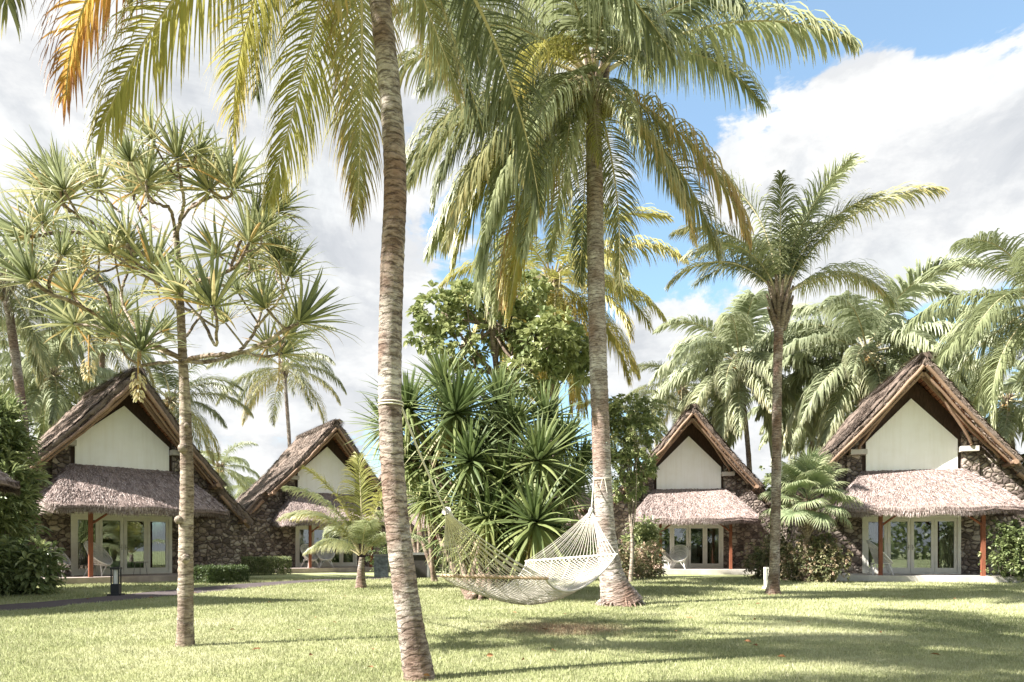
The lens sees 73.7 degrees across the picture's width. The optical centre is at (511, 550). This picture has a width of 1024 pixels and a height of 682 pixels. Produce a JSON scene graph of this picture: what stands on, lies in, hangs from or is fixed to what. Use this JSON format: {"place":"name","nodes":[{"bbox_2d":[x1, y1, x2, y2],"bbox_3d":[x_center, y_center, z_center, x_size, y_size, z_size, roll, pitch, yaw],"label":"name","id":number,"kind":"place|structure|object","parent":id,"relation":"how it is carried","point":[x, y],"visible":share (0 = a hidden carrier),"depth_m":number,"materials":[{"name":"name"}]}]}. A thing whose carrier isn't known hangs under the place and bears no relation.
{"place":"outdoors","nodes":[
{"label":"outdoors","id":0,"kind":"place"},
{"bbox_2d":[0,574,594,610],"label":"path","id":1,"kind":"structure","parent":0,"point":[36,605],"depth_m":16.64,"materials":[{"name":"concrete"}]},
{"bbox_2d":[378,474,445,566],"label":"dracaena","id":2,"kind":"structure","parent":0,"point":[423,526],"depth_m":45.51,"materials":[{"name":"green plant"}]},
{"bbox_2d":[0,567,1023,681],"bbox_3d":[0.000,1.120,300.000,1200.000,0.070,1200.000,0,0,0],"label":"ground","id":3,"kind":"structure","parent":0,"point":[341,575],"depth_m":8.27,"materials":[{"name":"green plant"}]},
{"bbox_2d":[0,470,20,496],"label":"cottage","id":4,"kind":"structure","parent":3,"relation":"on","point":[8,484],"depth_m":14.23,"materials":[{"name":"brown wood"}]},
{"bbox_2d":[0,385,51,544],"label":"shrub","id":5,"kind":"object","parent":3,"relation":"on","point":[15,436],"visible":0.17,"depth_m":18.01,"materials":[{"name":"green plant"}]},
{"bbox_2d":[0,394,52,548],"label":"corner bush","id":6,"kind":"object","parent":3,"relation":"on","point":[9,416],"visible":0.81,"depth_m":17.82,"materials":[{"name":"green plant"}]},
{"bbox_2d":[0,534,70,595],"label":"leafy shrub","id":7,"kind":"object","parent":3,"relation":"on","point":[21,564],"visible":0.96,"depth_m":16.80,"materials":[{"name":"green plant"}]},
{"bbox_2d":[0,207,119,450],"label":"palm tree","id":8,"kind":"object","parent":3,"relation":"on","point":[9,308],"visible":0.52,"depth_m":24.03,"materials":[{"name":"green plant"}]},
{"bbox_2d":[0,304,158,438],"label":"palm tree","id":9,"kind":"object","parent":3,"relation":"on","point":[48,403],"visible":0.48,"depth_m":32.10,"materials":[{"name":"green plant"}]},
{"bbox_2d":[12,276,176,387],"bbox_3d":[-22.808,-6.720,37.927,8.250,15.722,7.588,0,0,0],"label":"palm tree","id":10,"kind":"object","parent":3,"relation":"on","point":[102,358],"visible":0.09,"depth_m":37.78,"materials":[{"name":"green plant"}]},
{"bbox_2d":[107,567,124,595],"bbox_3d":[-9.714,0.770,16.748,0.305,0.700,0.305,0,0,-11],"label":"bollard light","id":11,"kind":"object","parent":3,"relation":"on","point":[115,588],"visible":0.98,"depth_m":16.67,"materials":[{"name":"black metal"}]},
{"bbox_2d":[24,366,257,583],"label":"cottage","id":12,"kind":"structure","parent":3,"relation":"on","point":[112,465],"depth_m":24.80,"materials":[{"name":"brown wood"}]},
{"bbox_2d":[41,541,73,576],"bbox_3d":[-15.165,0.289,22.719,0.804,1.218,0.970,0,0,-8],"label":"woven chair","id":13,"kind":"object","parent":12,"relation":"on","point":[68,563],"visible":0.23,"depth_m":22.99,"materials":[{"name":"white wicker"}]},
{"bbox_2d":[75,517,98,573],"bbox_3d":[-15.123,-0.170,24.279,0.060,2.010,0.760,0,0,44],"label":"window","id":14,"kind":"structure","parent":12,"relation":"in","point":[77,571],"depth_m":24.11,"materials":[{"name":"white paint"}]},
{"bbox_2d":[84,541,112,575],"bbox_3d":[-14.223,0.289,23.472,0.804,1.218,0.970,0,0,4],"label":"woven chair","id":15,"kind":"object","parent":12,"relation":"on","point":[104,562],"visible":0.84,"depth_m":23.67,"materials":[{"name":"white wicker"}]},
{"bbox_2d":[99,518,123,572],"bbox_3d":[-14.560,-0.170,24.819,0.116,2.010,0.787,0,0,44],"label":"door","id":16,"kind":"structure","parent":12,"relation":"in","point":[107,570],"depth_m":24.98,"materials":[{"name":"white paint"}]},
{"bbox_2d":[124,518,146,572],"bbox_3d":[-14.000,-0.170,25.400,0.116,2.010,0.787,0,0,44],"label":"door","id":17,"kind":"structure","parent":12,"relation":"in","point":[126,570],"depth_m":25.35,"materials":[{"name":"white paint"}]},
{"bbox_2d":[147,519,168,571],"bbox_3d":[-13.479,-0.170,25.976,0.060,2.010,0.760,0,0,44],"label":"window","id":18,"kind":"structure","parent":12,"relation":"in","point":[161,569],"depth_m":26.05,"materials":[{"name":"white paint"}]},
{"bbox_2d":[0,0,356,40],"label":"palm tree","id":19,"kind":"object","parent":3,"relation":"on","point":[11,4],"visible":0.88,"depth_m":5.41,"materials":[{"name":"green plant"}]},
{"bbox_2d":[111,351,253,467],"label":"palm tree","id":20,"kind":"object","parent":3,"relation":"on","point":[164,379],"visible":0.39,"depth_m":41.78,"materials":[{"name":"green plant"}]},
{"bbox_2d":[0,92,364,646],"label":"screw pine","id":21,"kind":"object","parent":3,"relation":"on","point":[57,181],"visible":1,"depth_m":7.36,"materials":[{"name":"green plant"}]},
{"bbox_2d":[193,564,250,583],"bbox_3d":[-9.825,0.828,23.040,1.181,0.748,1.660,0,0,38],"label":"clipped hedge","id":22,"kind":"object","parent":3,"relation":"on","point":[232,573],"visible":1,"depth_m":22.76,"materials":[{"name":"green plant"}]},
{"bbox_2d":[200,441,259,498],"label":"palm tree","id":23,"kind":"object","parent":3,"relation":"on","point":[236,476],"visible":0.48,"depth_m":55.83,"materials":[{"name":"green plant"}]},
{"bbox_2d":[230,475,258,499],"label":"palm tree","id":24,"kind":"object","parent":3,"relation":"on","point":[251,480],"visible":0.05,"depth_m":65.07,"materials":[{"name":"green plant"}]},
{"bbox_2d":[241,555,292,574],"bbox_3d":[-11.291,0.704,30.756,2.614,0.975,1.174,0,0,-40],"label":"clipped hedge","id":25,"kind":"object","parent":3,"relation":"on","point":[276,560],"visible":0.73,"depth_m":30.69,"materials":[{"name":"green plant"}]},
{"bbox_2d":[206,324,346,446],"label":"palm tree","id":26,"kind":"object","parent":3,"relation":"on","point":[258,380],"visible":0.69,"depth_m":45.96,"materials":[{"name":"green plant"}]},
{"bbox_2d":[235,419,427,572],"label":"cottage","id":27,"kind":"structure","parent":3,"relation":"on","point":[265,501],"depth_m":35.40,"materials":[{"name":"brown wood"}]},
{"bbox_2d":[298,528,308,565],"bbox_3d":[-10.862,-0.170,35.778,0.760,2.010,0.060,0,0,-35],"label":"window","id":28,"kind":"structure","parent":27,"relation":"in","point":[299,564],"depth_m":35.59,"materials":[{"name":"white paint"}]},
{"bbox_2d":[300,544,318,567],"bbox_3d":[-10.274,0.289,34.651,0.804,1.218,0.970,0,0,38],"label":"woven chair","id":29,"kind":"object","parent":27,"relation":"on","point":[315,557],"visible":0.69,"depth_m":34.67,"materials":[{"name":"white wicker"}]},
{"bbox_2d":[312,528,326,565],"bbox_3d":[-10.220,-0.170,36.224,0.787,2.010,0.060,0,0,-35],"label":"door","id":30,"kind":"structure","parent":27,"relation":"in","point":[313,564],"depth_m":36.08,"materials":[{"name":"white paint"}]},
{"bbox_2d":[316,548,334,567],"bbox_3d":[-9.568,0.289,35.018,0.970,1.218,0.804,0,0,-23],"label":"woven chair","id":31,"kind":"object","parent":27,"relation":"on","point":[322,557],"visible":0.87,"depth_m":35.11,"materials":[{"name":"white wicker"}]},
{"bbox_2d":[327,529,340,565],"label":"door","id":32,"kind":"structure","parent":27,"relation":"in","point":[334,563],"depth_m":36.78,"materials":[{"name":"white paint"}]},
{"bbox_2d":[341,533,354,565],"bbox_3d":[-8.916,-0.170,37.130,0.760,2.010,0.060,0,0,-35],"label":"window","id":33,"kind":"structure","parent":27,"relation":"in","point":[342,563],"depth_m":37.05,"materials":[{"name":"white paint"}]},
{"bbox_2d":[276,452,431,587],"bbox_3d":[-4.666,-0.981,20.445,4.635,4.203,3.788,0,0,0],"label":"palm tree","id":34,"kind":"object","parent":3,"relation":"on","point":[351,529],"visible":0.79,"depth_m":20.26,"materials":[{"name":"green plant"}]},
{"bbox_2d":[30,0,685,681],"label":"palm tree","id":35,"kind":"object","parent":3,"relation":"on","point":[412,640],"visible":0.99,"depth_m":6.59,"materials":[{"name":"green plant"}]},
{"bbox_2d":[378,399,617,604],"bbox_3d":[0.330,-0.352,10.112,1.659,2.278,9.160,0,0,21],"label":"hammock","id":36,"kind":"object","parent":35,"relation":"hanging from","point":[548,594],"visible":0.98,"depth_m":8.65,"materials":[{"name":"fabric"}]},
{"bbox_2d":[373,554,388,576],"bbox_3d":[-5.440,0.650,28.444,0.620,0.940,0.560,0,0,-6],"label":"stone planter","id":37,"kind":"object","parent":3,"relation":"on","point":[381,565],"visible":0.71,"depth_m":28.19,"materials":[{"name":"grey stone"}]},
{"bbox_2d":[365,539,457,572],"bbox_3d":[-4.585,0.227,33.006,5.088,1.999,1.870,0,0,0],"label":"shrub","id":38,"kind":"object","parent":3,"relation":"on","point":[435,561],"visible":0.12,"depth_m":32.92,"materials":[{"name":"green plant"}]},
{"bbox_2d":[407,487,420,552],"bbox_3d":[-3.887,-1.548,27.074,2.271,5.373,2.205,0,0,0],"label":"slim dracaena","id":39,"kind":"object","parent":3,"relation":"on","point":[416,549],"visible":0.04,"depth_m":27.12,"materials":[{"name":"beige plant"}]},
{"bbox_2d":[413,553,429,578],"bbox_3d":[-3.715,0.610,27.149,1.220,1.020,0.700,0,0,-3],"label":"stone table","id":40,"kind":"object","parent":3,"relation":"on","point":[422,569],"visible":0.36,"depth_m":26.87,"materials":[{"name":"grey stone"}]},
{"bbox_2d":[408,479,453,581],"bbox_3d":[-3.005,-1.157,24.011,2.325,4.610,2.007,0,0,17],"label":"slim dracaena","id":41,"kind":"object","parent":3,"relation":"on","point":[434,578],"visible":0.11,"depth_m":23.93,"materials":[{"name":"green plant"}]},
{"bbox_2d":[344,340,622,597],"bbox_3d":[-0.754,-2.216,16.732,7.467,6.806,5.909,0,0,0],"label":"dracaena","id":42,"kind":"object","parent":3,"relation":"on","point":[519,511],"visible":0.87,"depth_m":16.36,"materials":[{"name":"green plant"}]},
{"bbox_2d":[464,573,505,600],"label":"rocks","id":43,"kind":"object","parent":3,"relation":"on","point":[471,595],"visible":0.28,"depth_m":15.47,"materials":[{"name":"beige stone"}]},
{"bbox_2d":[403,268,589,414],"bbox_3d":[-0.283,-3.623,20.332,5.918,9.492,3.311,0,0,0],"label":"broadleaf tree","id":44,"kind":"object","parent":3,"relation":"on","point":[567,356],"visible":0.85,"depth_m":20.02,"materials":[{"name":"green plant"}]},
{"bbox_2d":[436,446,594,568],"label":"cottage","id":45,"kind":"structure","parent":3,"relation":"on","point":[584,510],"depth_m":39.66,"materials":[{"name":"brown wood"}]},
{"bbox_2d":[449,520,598,579],"bbox_3d":[0.430,0.068,25.419,6.253,2.396,1.905,0,0,9],"label":"shrub","id":46,"kind":"object","parent":3,"relation":"on","point":[586,552],"visible":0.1,"depth_m":24.83,"materials":[{"name":"green plant"}]},
{"bbox_2d":[86,587,990,675],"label":"fallen leaves","id":47,"kind":"object","parent":3,"relation":"on","point":[491,654],"visible":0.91,"depth_m":7.67,"materials":[{"name":"brown plant"}]},
{"bbox_2d":[437,199,689,581],"bbox_3d":[1.408,-5.347,23.795,8.747,12.984,8.007,0,0,0],"label":"palm tree","id":48,"kind":"object","parent":3,"relation":"on","point":[557,300],"visible":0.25,"depth_m":23.27,"materials":[{"name":"green plant"}]},
{"bbox_2d":[363,0,862,606],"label":"palm tree","id":49,"kind":"object","parent":3,"relation":"on","point":[583,90],"visible":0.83,"depth_m":13.96,"materials":[{"name":"green plant"}]},
{"bbox_2d":[584,389,683,467],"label":"palm tree","id":50,"kind":"object","parent":3,"relation":"on","point":[646,392],"visible":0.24,"depth_m":41.15,"materials":[{"name":"green plant"}]},
{"bbox_2d":[608,392,667,581],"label":"leafy tree","id":51,"kind":"object","parent":3,"relation":"on","point":[640,419],"visible":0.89,"depth_m":23.68,"materials":[{"name":"green plant"}]},
{"bbox_2d":[617,540,665,578],"bbox_3d":[4.760,0.464,26.088,1.611,1.755,4.598,0,0,36],"label":"bronze shrub","id":52,"kind":"object","parent":3,"relation":"on","point":[644,569],"visible":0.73,"depth_m":26.13,"materials":[{"name":"green plant"}]},
{"bbox_2d":[620,514,667,575],"bbox_3d":[5.404,-0.010,28.243,2.177,2.958,1.554,0,0,-35],"label":"ginger plant","id":53,"kind":"object","parent":3,"relation":"on","point":[648,531],"visible":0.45,"depth_m":28.08,"materials":[{"name":"green plant"}]},
{"bbox_2d":[572,402,770,574],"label":"cottage","id":54,"kind":"structure","parent":3,"relation":"on","point":[703,502],"depth_m":33.58,"materials":[{"name":"brown wood"}]},
{"bbox_2d":[656,526,671,566],"bbox_3d":[7.584,-0.170,34.024,0.760,2.010,0.060,0,0,6],"label":"window","id":55,"kind":"structure","parent":54,"relation":"in","point":[665,564],"depth_m":33.97,"materials":[{"name":"white paint"}]},
{"bbox_2d":[662,548,672,568],"bbox_3d":[7.297,0.316,32.699,0.767,1.163,0.926,0,0,27],"label":"woven chair","id":56,"kind":"object","parent":54,"relation":"on","point":[668,559],"visible":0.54,"depth_m":32.45,"materials":[{"name":"white wicker"}]},
{"bbox_2d":[669,545,688,568],"bbox_3d":[7.945,0.316,32.417,0.926,1.163,0.767,0,0,23],"label":"woven chair","id":57,"kind":"object","parent":54,"relation":"on","point":[675,558],"visible":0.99,"depth_m":32.56,"materials":[{"name":"white wicker"}]},
{"bbox_2d":[672,526,687,566],"bbox_3d":[8.354,-0.170,33.914,0.787,2.010,0.116,0,0,6],"label":"door","id":58,"kind":"structure","parent":54,"relation":"in","point":[677,564],"depth_m":33.92,"materials":[{"name":"white paint"}]},
{"bbox_2d":[689,526,704,566],"bbox_3d":[9.158,-0.170,33.830,0.787,2.010,0.116,0,0,6],"label":"door","id":59,"kind":"structure","parent":54,"relation":"in","point":[690,564],"depth_m":33.83,"materials":[{"name":"white paint"}]},
{"bbox_2d":[705,526,720,566],"bbox_3d":[9.940,-0.170,33.776,0.760,2.010,0.060,0,0,6],"label":"door","id":60,"kind":"structure","parent":54,"relation":"in","point":[719,527],"depth_m":33.77,"materials":[{"name":"white paint"}]},
{"bbox_2d":[624,349,739,448],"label":"palm tree","id":61,"kind":"object","parent":3,"relation":"on","point":[680,395],"visible":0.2,"depth_m":45.71,"materials":[{"name":"green plant"}]},
{"bbox_2d":[648,288,841,471],"bbox_3d":[13.461,-6.563,40.151,10.992,15.374,12.280,0,0,0],"label":"palm tree","id":62,"kind":"object","parent":3,"relation":"on","point":[728,412],"visible":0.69,"depth_m":38.58,"materials":[{"name":"green plant"}]},
{"bbox_2d":[762,567,768,588],"bbox_3d":[7.422,0.810,19.911,0.168,0.620,0.168,0,0,-11],"label":"bollard light","id":63,"kind":"object","parent":3,"relation":"on","point":[766,570],"visible":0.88,"depth_m":19.86,"materials":[{"name":"white paint"}]},
{"bbox_2d":[740,541,801,580],"bbox_3d":[9.676,0.448,25.477,1.353,1.596,2.859,0,0,-24],"label":"leafy border","id":64,"kind":"object","parent":3,"relation":"on","point":[759,564],"visible":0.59,"depth_m":25.56,"materials":[{"name":"green plant"}]},
{"bbox_2d":[759,465,783,521],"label":"background tree","id":65,"kind":"object","parent":3,"relation":"on","point":[765,483],"visible":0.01,"depth_m":50.03,"materials":[{"name":"green plant"}]},
{"bbox_2d":[760,512,792,570],"bbox_3d":[12.057,-0.271,28.290,3.676,3.018,1.492,0,0,30],"label":"wall creeper","id":66,"kind":"object","parent":3,"relation":"on","point":[781,535],"depth_m":28.64,"materials":[{"name":"green plant"}]},
{"bbox_2d":[747,380,840,469],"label":"palm tree","id":67,"kind":"object","parent":3,"relation":"on","point":[800,435],"visible":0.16,"depth_m":51.87,"materials":[{"name":"green plant"}]},
{"bbox_2d":[664,151,949,594],"bbox_3d":[7.176,-4.429,17.765,6.548,11.187,4.508,0,0,0],"label":"palm tree","id":68,"kind":"object","parent":3,"relation":"on","point":[768,260],"visible":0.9,"depth_m":17.04,"materials":[{"name":"green plant"}]},
{"bbox_2d":[758,446,862,582],"bbox_3d":[10.230,-1.201,23.627,3.245,4.662,3.162,0,0,0],"label":"fan palm","id":69,"kind":"object","parent":3,"relation":"on","point":[808,471],"visible":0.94,"depth_m":23.14,"materials":[{"name":"green plant"}]},
{"bbox_2d":[781,529,852,582],"bbox_3d":[10.535,0.248,23.581,1.454,1.966,2.597,0,0,-32],"label":"leafy border","id":70,"kind":"object","parent":3,"relation":"on","point":[819,561],"visible":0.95,"depth_m":23.23,"materials":[{"name":"green plant"}]},
{"bbox_2d":[744,253,1018,451],"bbox_3d":[18.933,-6.580,35.918,12.032,15.412,11.134,0,0,0],"label":"palm tree","id":71,"kind":"object","parent":3,"relation":"on","point":[858,372],"visible":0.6,"depth_m":34.55,"materials":[{"name":"green plant"}]},
{"bbox_2d":[766,351,1023,582],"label":"cottage","id":72,"kind":"structure","parent":3,"relation":"on","point":[924,453],"depth_m":25.37,"materials":[{"name":"brown wood"}]},
{"bbox_2d":[866,519,886,571],"bbox_3d":[13.924,-0.170,26.104,0.760,2.010,0.060,0,0,13],"label":"window","id":73,"kind":"structure","parent":72,"relation":"in","point":[867,520],"depth_m":26.12,"materials":[{"name":"white paint"}]},
{"bbox_2d":[866,540,893,574],"bbox_3d":[13.379,0.261,24.855,0.840,1.274,1.014,0,0,17],"label":"woven chair","id":74,"kind":"object","parent":72,"relation":"on","point":[874,554],"visible":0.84,"depth_m":24.65,"materials":[{"name":"white wicker"}]},
{"bbox_2d":[887,519,910,571],"bbox_3d":[14.684,-0.170,25.895,0.787,2.010,0.116,0,0,13],"label":"door","id":75,"kind":"structure","parent":72,"relation":"in","point":[908,569],"depth_m":25.86,"materials":[{"name":"white paint"}]},
{"bbox_2d":[911,519,933,571],"bbox_3d":[15.460,-0.170,25.708,0.787,2.010,0.116,0,0,13],"label":"door","id":76,"kind":"structure","parent":72,"relation":"in","point":[913,569],"depth_m":25.71,"materials":[{"name":"white paint"}]},
{"bbox_2d":[934,519,956,571],"bbox_3d":[16.228,-0.170,25.554,0.760,2.010,0.060,0,0,13],"label":"window","id":77,"kind":"structure","parent":72,"relation":"in","point":[936,569],"depth_m":25.56,"materials":[{"name":"white paint"}]},
{"bbox_2d":[889,334,1023,416],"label":"palm tree","id":78,"kind":"object","parent":3,"relation":"on","point":[1018,363],"depth_m":48.41,"materials":[{"name":"green plant"}]},
{"bbox_2d":[903,228,1023,429],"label":"palm tree","id":79,"kind":"object","parent":3,"relation":"on","point":[994,369],"visible":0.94,"depth_m":27.14,"materials":[{"name":"green plant"}]},
{"bbox_2d":[949,364,1023,448],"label":"palm tree","id":80,"kind":"object","parent":3,"relation":"on","point":[1009,414],"visible":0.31,"depth_m":38.77,"materials":[{"name":"green plant"}]},
{"bbox_2d":[977,515,1023,582],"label":"dark shrub","id":81,"kind":"object","parent":3,"relation":"on","point":[1014,565],"visible":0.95,"depth_m":22.91,"materials":[{"name":"green plant"}]},
{"bbox_2d":[0,0,1023,503],"label":"sky","id":82,"kind":"structure","parent":0,"point":[933,92],"materials":[{"name":"white"}]}
]}

